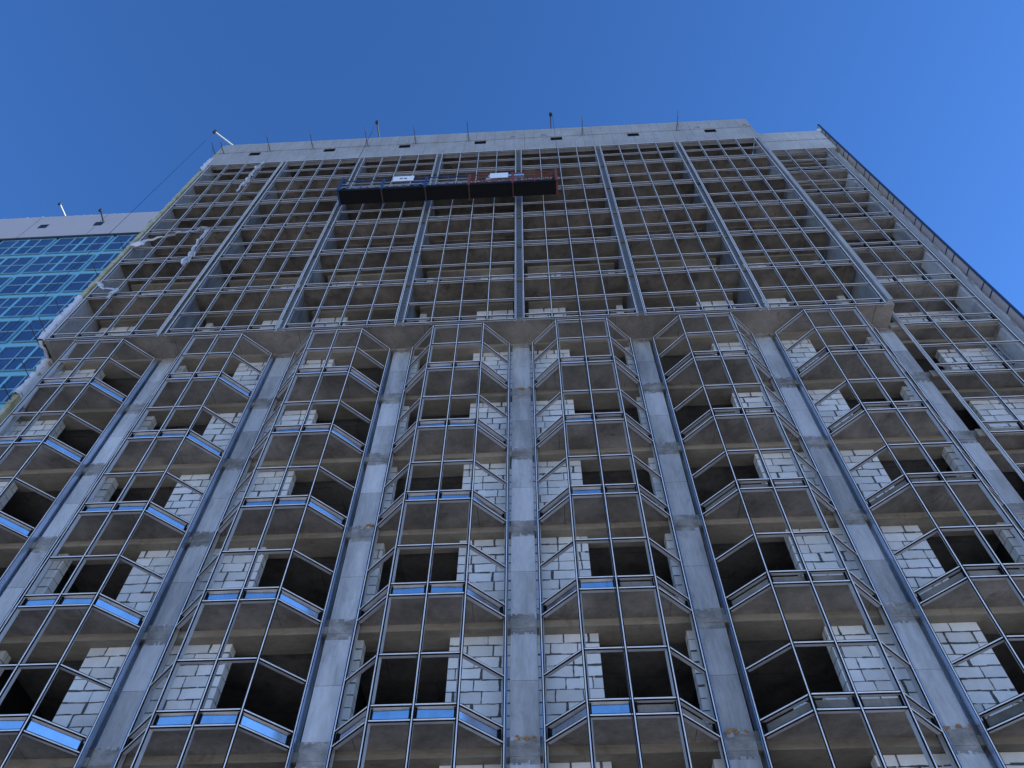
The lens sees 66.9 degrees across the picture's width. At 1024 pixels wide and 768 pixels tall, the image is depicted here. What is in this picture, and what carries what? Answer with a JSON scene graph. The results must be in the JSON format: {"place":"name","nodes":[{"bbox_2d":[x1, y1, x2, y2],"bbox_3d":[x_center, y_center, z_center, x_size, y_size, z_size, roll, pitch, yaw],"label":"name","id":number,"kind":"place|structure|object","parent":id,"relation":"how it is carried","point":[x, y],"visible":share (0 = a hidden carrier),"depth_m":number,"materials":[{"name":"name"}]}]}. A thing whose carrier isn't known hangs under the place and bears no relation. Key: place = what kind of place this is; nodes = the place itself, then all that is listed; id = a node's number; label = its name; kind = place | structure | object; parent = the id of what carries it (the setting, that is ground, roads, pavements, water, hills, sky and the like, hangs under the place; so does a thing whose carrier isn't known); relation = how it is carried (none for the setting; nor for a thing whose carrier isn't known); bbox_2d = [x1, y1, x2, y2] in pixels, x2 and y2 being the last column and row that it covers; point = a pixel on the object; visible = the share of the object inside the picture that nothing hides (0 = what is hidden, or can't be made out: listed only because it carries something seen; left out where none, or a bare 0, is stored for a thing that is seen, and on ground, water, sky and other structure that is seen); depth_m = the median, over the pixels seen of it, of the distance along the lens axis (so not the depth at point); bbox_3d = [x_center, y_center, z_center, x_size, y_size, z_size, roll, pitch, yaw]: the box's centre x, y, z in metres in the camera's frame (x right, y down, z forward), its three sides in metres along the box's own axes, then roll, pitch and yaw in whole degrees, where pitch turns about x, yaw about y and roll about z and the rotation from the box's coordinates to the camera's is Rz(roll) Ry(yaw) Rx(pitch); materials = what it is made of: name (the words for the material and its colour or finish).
{"place":"outdoors","nodes":[
{"label":"outdoors","id":0,"kind":"place"},
{"bbox_2d":[0,0,1023,314],"label":"sky","id":1,"kind":"structure","parent":0,"point":[101,101],"materials":[{"name":"blue"}]},
{"bbox_2d":[823,698,846,699],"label":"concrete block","id":2,"kind":"structure","parent":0,"point":[833,698],"depth_m":15.42,"materials":[{"name":"grey concrete"}]},
{"label":"ground","id":3,"kind":"structure","parent":0,"visible":0},
{"bbox_2d":[0,211,160,409],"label":"glazed building","id":4,"kind":"structure","parent":3,"relation":"on","point":[41,258],"depth_m":53.66,"materials":[{"name":"teal"}]},
{"bbox_2d":[0,277,12,287],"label":"window","id":5,"kind":"structure","parent":4,"relation":"in","point":[3,280],"depth_m":52.41,"materials":[{"name":"blue glass"}]},
{"bbox_2d":[0,320,27,342],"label":"window","id":6,"kind":"structure","parent":4,"relation":"in","point":[10,327],"depth_m":46.82,"materials":[{"name":"blue glass"}]},
{"bbox_2d":[0,375,27,403],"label":"window","id":7,"kind":"structure","parent":4,"relation":"in","point":[10,383],"depth_m":41.71,"materials":[{"name":"blue glass"}]},
{"bbox_2d":[0,257,35,274],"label":"window","id":8,"kind":"structure","parent":4,"relation":"in","point":[7,265],"depth_m":54.48,"materials":[{"name":"blue glass"}]},
{"bbox_2d":[0,345,45,371],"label":"window","id":9,"kind":"structure","parent":4,"relation":"in","point":[11,358],"depth_m":43.87,"materials":[{"name":"blue glass"}]},
{"bbox_2d":[0,296,52,317],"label":"window","id":10,"kind":"structure","parent":4,"relation":"in","point":[15,306],"depth_m":49.19,"materials":[{"name":"blue glass"}]},
{"bbox_2d":[0,238,56,255],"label":"window","id":11,"kind":"structure","parent":4,"relation":"in","point":[34,246],"depth_m":56.87,"materials":[{"name":"blue glass"}]},
{"bbox_2d":[10,319,53,342],"bbox_3d":[-27.381,-3.250,46.430,4.070,2.510,0.120,-2,-55,2],"label":"window","id":12,"kind":"structure","parent":4,"relation":"in","point":[26,334],"depth_m":46.40,"materials":[{"name":"blue glass"}]},
{"bbox_2d":[0,274,74,294],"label":"window","id":13,"kind":"structure","parent":4,"relation":"in","point":[37,284],"depth_m":51.59,"materials":[{"name":"blue glass"}]},
{"bbox_2d":[21,254,94,273],"bbox_3d":[-31.685,-8.414,54.191,4.070,2.510,0.120,-2,-55,2],"label":"window","id":14,"kind":"structure","parent":4,"relation":"in","point":[61,263],"depth_m":54.12,"materials":[{"name":"blue glass"}]},
{"bbox_2d":[37,294,79,315],"bbox_3d":[-27.367,-5.030,48.968,4.070,2.510,0.120,-2,-55,2],"label":"window","id":15,"kind":"structure","parent":4,"relation":"in","point":[63,301],"depth_m":48.95,"materials":[{"name":"blue glass"}]},
{"bbox_2d":[44,236,113,253],"bbox_3d":[-31.671,-10.193,56.729,4.070,2.510,0.120,-2,-55,2],"label":"window","id":16,"kind":"structure","parent":4,"relation":"in","point":[76,244],"depth_m":56.66,"materials":[{"name":"blue glass"}]},
{"bbox_2d":[61,273,99,291],"bbox_3d":[-27.354,-6.810,51.507,4.070,2.510,0.120,-2,-55,2],"label":"window","id":17,"kind":"structure","parent":4,"relation":"in","point":[81,281],"depth_m":51.49,"materials":[{"name":"blue glass"}]},
{"bbox_2d":[83,253,119,270],"bbox_3d":[-27.341,-8.589,54.045,4.070,2.510,0.120,-2,-55,2],"label":"window","id":18,"kind":"structure","parent":4,"relation":"in","point":[101,261],"depth_m":54.03,"materials":[{"name":"blue glass"}]},
{"bbox_2d":[103,234,137,250],"bbox_3d":[-27.327,-10.369,56.583,4.070,2.510,0.120,-2,-55,2],"label":"window","id":19,"kind":"structure","parent":4,"relation":"in","point":[115,245],"depth_m":56.55,"materials":[{"name":"blue glass"}]},
{"bbox_2d":[0,115,1023,767],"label":"unfinished building","id":20,"kind":"structure","parent":3,"relation":"on","point":[300,467],"depth_m":22.62,"materials":[{"name":"concrete"}]},
{"bbox_2d":[95,282,118,298],"bbox_3d":[-16.347,-3.756,31.023,1.332,1.426,0.197,-2,-55,2],"label":"plastic film","id":21,"kind":"object","parent":20,"relation":"hanging from","point":[111,293],"visible":1,"depth_m":30.99,"materials":[{"name":"white plastic"}]},
{"bbox_2d":[130,241,144,247],"bbox_3d":[-16.677,-6.216,34.508,0.576,0.514,0.209,-2,-55,2],"label":"plastic film","id":22,"kind":"object","parent":20,"relation":"attached to","point":[137,244],"visible":1,"depth_m":34.39,"materials":[{"name":"white plastic"}]},
{"bbox_2d":[141,226,208,245],"bbox_3d":[-15.447,-6.702,35.117,2.979,1.675,0.215,-4,-55,3],"label":"plastic film","id":23,"kind":"object","parent":20,"relation":"hanging from","point":[197,230],"visible":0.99,"depth_m":35.20,"materials":[{"name":"white plastic"}]},
{"bbox_2d":[181,227,209,265],"bbox_3d":[-13.851,-6.107,34.083,0.425,3.934,0.276,-2,-55,2],"label":"plastic film","id":24,"kind":"object","parent":20,"relation":"hanging from","point":[190,254],"visible":1,"depth_m":33.45,"materials":[{"name":"white plastic"}]},
{"bbox_2d":[212,129,232,144],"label":"outrigger beam","id":25,"kind":"structure","parent":20,"relation":"attached to","point":[214,131],"depth_m":46.40,"materials":[{"name":"white metal"}]},
{"bbox_2d":[0,139,206,338],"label":"steel rope","id":26,"kind":"object","parent":25,"relation":"hanging from","point":[105,237],"visible":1,"depth_m":32.66,"materials":[{"name":"grey metal"}]},
{"bbox_2d":[236,161,264,191],"bbox_3d":[-13.895,-11.096,41.259,0.317,4.598,0.209,17,-57,-11],"label":"plastic film","id":27,"kind":"object","parent":20,"relation":"hanging from","point":[249,176],"visible":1,"depth_m":41.07,"materials":[{"name":"white plastic"}]},
{"bbox_2d":[375,120,379,136],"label":"outrigger beam","id":28,"kind":"structure","parent":20,"relation":"attached to","point":[377,121],"depth_m":45.96,"materials":[{"name":"grey metal"}]},
{"bbox_2d":[346,122,376,183],"bbox_3d":[-8.016,-12.589,41.656,0.021,10.100,0.024,-2,-55,2],"label":"steel rope","id":29,"kind":"object","parent":28,"relation":"hanging from","point":[361,152],"visible":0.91,"depth_m":41.14,"materials":[{"name":"grey metal"}]},
{"bbox_2d":[336,167,557,205],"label":"suspended platform","id":30,"kind":"structure","parent":29,"relation":"hanging from","point":[426,192],"depth_m":36.23,"materials":[{"name":"black metal"}]},
{"bbox_2d":[409,179,427,185],"bbox_3d":[-4.454,-9.406,36.836,0.981,0.881,0.422,-2,-55,2],"label":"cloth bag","id":31,"kind":"object","parent":30,"relation":"on","point":[417,182],"visible":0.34,"depth_m":36.71,"materials":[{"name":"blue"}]},
{"bbox_2d":[486,175,497,181],"bbox_3d":[-0.980,-9.800,37.166,0.536,0.723,0.444,-19,-57,13],"label":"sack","id":32,"kind":"object","parent":30,"relation":"on","point":[488,179],"visible":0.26,"depth_m":36.97,"materials":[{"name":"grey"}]},
{"bbox_2d":[501,174,523,178],"bbox_3d":[0.035,-10.024,37.366,1.100,0.180,0.120,-2,-55,2],"label":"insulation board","id":33,"kind":"object","parent":30,"relation":"on","point":[515,176],"visible":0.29,"depth_m":37.31,"materials":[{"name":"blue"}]},
{"bbox_2d":[990,340,1017,366],"bbox_3d":[17.172,-0.816,26.676,0.200,2.318,0.200,-2,-55,2],"label":"steel prop","id":34,"kind":"object","parent":20,"relation":"on","point":[1003,352],"visible":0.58,"depth_m":27.08,"materials":[{"name":"grey metal"}]},
{"bbox_3d":[2.314,-14.720,45.883,0.160,0.678,2.480,-2,-55,2],"label":"outrigger beam","id":35,"kind":"object","parent":20,"relation":"attached to","visible":0},
{"bbox_2d":[552,115,638,767],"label":"steel rope","id":36,"kind":"object","parent":35,"relation":"hanging from","point":[603,500],"visible":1,"depth_m":18.07,"materials":[{"name":"grey metal"}]}
]}

